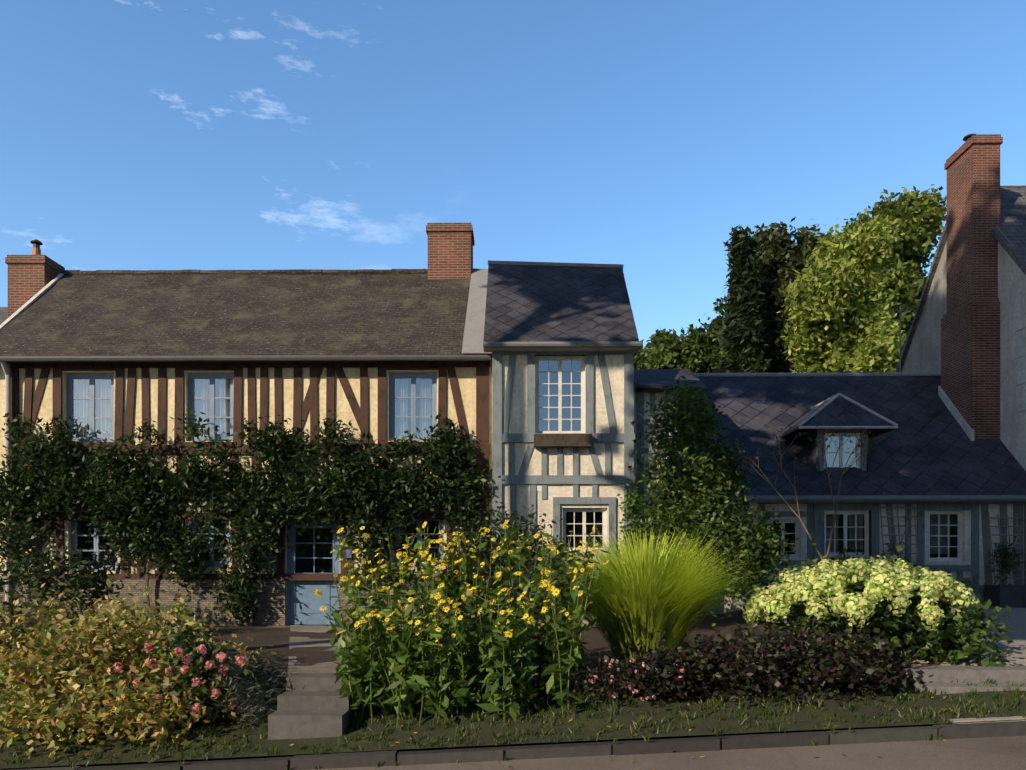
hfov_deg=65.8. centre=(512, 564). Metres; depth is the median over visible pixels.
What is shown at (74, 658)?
shrub leaves
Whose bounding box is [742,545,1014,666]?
hydrangea
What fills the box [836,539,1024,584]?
planter plants
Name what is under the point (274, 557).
letter box and number
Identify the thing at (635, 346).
roof trim
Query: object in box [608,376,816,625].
tall shrub leaves
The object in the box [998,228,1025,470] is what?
house walls
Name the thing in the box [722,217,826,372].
tree
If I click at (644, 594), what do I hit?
miscanthus grass
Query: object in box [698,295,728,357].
tree
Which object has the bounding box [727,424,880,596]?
bare shrub
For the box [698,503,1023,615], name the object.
house walls
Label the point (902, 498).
roof trim
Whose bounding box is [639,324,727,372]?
tree
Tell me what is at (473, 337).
roof trim
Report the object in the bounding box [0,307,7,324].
neighbour roof
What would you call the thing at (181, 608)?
green shrub
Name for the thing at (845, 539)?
house window frames
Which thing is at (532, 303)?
house roof
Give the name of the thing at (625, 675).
heuchera
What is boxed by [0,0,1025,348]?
sky
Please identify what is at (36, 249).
house chimney pots
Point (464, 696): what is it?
helianthus
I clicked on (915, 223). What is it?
big tree
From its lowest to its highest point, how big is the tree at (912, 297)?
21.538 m
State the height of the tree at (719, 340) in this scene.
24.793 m
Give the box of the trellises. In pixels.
[879,503,1025,584]
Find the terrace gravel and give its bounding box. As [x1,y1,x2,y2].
[741,606,1025,665]
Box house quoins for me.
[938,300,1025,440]
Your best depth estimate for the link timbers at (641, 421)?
15.57 m
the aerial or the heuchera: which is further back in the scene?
the aerial
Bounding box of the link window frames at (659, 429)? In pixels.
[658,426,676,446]
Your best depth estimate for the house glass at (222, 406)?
15.94 m
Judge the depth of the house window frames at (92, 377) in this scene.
15.91 m
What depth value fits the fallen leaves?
7.70 m
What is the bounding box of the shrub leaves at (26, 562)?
[0,505,141,620]
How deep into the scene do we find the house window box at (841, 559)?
15.96 m
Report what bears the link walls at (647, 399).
on the garden terrain at (279, 638)
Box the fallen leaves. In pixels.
[20,684,1018,769]
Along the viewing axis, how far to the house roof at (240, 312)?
16.99 m
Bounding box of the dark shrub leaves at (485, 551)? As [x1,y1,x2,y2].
[415,495,578,622]
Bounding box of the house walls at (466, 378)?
[0,360,491,625]
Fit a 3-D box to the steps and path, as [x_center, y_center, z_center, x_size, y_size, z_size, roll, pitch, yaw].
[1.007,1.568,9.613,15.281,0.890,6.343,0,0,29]
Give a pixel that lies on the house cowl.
(966, 137)
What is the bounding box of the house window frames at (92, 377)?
[67,373,443,570]
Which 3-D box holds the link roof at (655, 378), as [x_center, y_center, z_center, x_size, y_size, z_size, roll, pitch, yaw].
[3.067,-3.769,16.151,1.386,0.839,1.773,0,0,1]
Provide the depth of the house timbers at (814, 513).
16.13 m
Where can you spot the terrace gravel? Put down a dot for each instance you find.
(1016, 618)
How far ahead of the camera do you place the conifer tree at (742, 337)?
52.87 m
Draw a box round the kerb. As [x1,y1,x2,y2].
[14,716,1025,769]
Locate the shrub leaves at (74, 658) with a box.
[0,578,275,766]
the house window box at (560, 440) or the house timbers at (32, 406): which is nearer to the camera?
the house window box at (560, 440)
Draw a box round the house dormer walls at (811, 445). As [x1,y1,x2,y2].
[802,430,867,472]
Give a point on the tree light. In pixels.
(827, 290)
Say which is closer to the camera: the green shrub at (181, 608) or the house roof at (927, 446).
the green shrub at (181, 608)
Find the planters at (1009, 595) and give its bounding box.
[915,584,1025,607]
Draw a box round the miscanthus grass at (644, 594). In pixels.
[529,527,763,662]
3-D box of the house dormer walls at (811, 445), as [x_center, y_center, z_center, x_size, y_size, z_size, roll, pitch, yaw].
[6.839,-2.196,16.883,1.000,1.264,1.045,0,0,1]
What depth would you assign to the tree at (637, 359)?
87.05 m
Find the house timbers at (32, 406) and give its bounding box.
[7,361,490,580]
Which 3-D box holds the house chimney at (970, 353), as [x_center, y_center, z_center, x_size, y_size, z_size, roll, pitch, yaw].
[10.342,-5.592,17.903,0.695,7.610,1.280,0,0,1]
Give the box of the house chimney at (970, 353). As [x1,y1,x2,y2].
[941,134,1002,439]
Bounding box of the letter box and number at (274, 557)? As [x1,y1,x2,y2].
[263,549,351,570]
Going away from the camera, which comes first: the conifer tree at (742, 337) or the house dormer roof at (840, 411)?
the house dormer roof at (840, 411)
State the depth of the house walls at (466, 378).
15.79 m
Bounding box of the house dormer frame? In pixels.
[816,429,867,470]
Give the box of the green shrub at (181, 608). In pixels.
[171,602,189,616]
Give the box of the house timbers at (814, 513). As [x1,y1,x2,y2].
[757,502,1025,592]
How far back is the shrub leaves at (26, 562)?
12.72 m
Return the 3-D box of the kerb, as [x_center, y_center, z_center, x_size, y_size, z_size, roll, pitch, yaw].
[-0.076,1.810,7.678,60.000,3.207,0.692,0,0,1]
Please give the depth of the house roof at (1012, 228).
17.99 m
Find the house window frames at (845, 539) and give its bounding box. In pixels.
[769,433,961,560]
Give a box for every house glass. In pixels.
[73,378,438,572]
[539,360,602,547]
[771,436,957,557]
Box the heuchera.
[562,635,698,706]
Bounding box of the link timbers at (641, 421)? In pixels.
[636,387,699,532]
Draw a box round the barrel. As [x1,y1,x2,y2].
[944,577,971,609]
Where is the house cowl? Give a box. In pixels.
[963,134,972,140]
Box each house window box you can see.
[534,434,591,447]
[830,557,869,563]
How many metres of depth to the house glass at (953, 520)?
16.30 m
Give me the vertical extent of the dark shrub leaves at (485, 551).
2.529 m
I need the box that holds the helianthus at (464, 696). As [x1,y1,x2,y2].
[314,520,609,727]
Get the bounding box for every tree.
[634,339,650,368]
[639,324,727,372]
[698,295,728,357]
[711,224,771,372]
[716,325,728,372]
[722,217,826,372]
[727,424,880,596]
[833,184,946,334]
[894,274,926,341]
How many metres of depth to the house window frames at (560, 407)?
15.44 m
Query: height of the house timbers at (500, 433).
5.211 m
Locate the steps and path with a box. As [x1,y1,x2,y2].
[268,625,1025,757]
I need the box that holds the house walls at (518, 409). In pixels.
[496,355,623,626]
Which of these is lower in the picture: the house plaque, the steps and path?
the steps and path
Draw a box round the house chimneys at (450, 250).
[5,223,474,317]
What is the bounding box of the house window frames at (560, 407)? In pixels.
[536,356,605,550]
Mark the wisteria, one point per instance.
(352, 489)
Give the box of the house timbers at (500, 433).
[492,351,634,612]
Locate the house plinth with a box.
[0,580,492,627]
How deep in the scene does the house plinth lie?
15.73 m
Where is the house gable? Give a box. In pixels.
[902,241,946,371]
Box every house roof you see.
[0,269,491,359]
[483,264,638,341]
[698,376,1025,494]
[895,185,1025,371]
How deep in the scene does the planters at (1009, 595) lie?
15.51 m
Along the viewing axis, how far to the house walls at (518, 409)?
15.34 m
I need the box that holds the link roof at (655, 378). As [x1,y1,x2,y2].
[634,369,707,390]
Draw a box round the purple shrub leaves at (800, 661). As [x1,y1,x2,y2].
[602,608,938,707]
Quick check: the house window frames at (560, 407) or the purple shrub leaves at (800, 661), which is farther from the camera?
the house window frames at (560, 407)
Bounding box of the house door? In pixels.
[287,520,339,624]
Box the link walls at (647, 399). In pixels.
[634,386,697,616]
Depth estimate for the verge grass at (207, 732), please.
7.90 m
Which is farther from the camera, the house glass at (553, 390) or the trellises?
the trellises
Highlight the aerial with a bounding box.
[878,305,922,371]
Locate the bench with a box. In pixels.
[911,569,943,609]
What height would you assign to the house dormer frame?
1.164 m
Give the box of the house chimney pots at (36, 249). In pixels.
[30,239,42,254]
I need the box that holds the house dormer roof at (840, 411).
[780,396,894,437]
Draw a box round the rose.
[113,619,245,723]
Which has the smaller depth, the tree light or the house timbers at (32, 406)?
the house timbers at (32, 406)
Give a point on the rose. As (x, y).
(195, 662)
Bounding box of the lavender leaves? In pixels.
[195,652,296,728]
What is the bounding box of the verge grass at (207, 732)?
[0,664,1025,769]
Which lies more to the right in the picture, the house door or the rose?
the house door
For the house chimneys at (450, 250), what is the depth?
18.45 m
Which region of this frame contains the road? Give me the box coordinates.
[312,736,1025,769]
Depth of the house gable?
20.15 m
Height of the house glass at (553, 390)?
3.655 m
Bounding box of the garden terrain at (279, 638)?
[0,610,1025,768]
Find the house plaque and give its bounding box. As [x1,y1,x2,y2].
[529,485,541,490]
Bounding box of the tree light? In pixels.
[776,212,906,372]
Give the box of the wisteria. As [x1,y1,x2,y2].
[0,409,500,626]

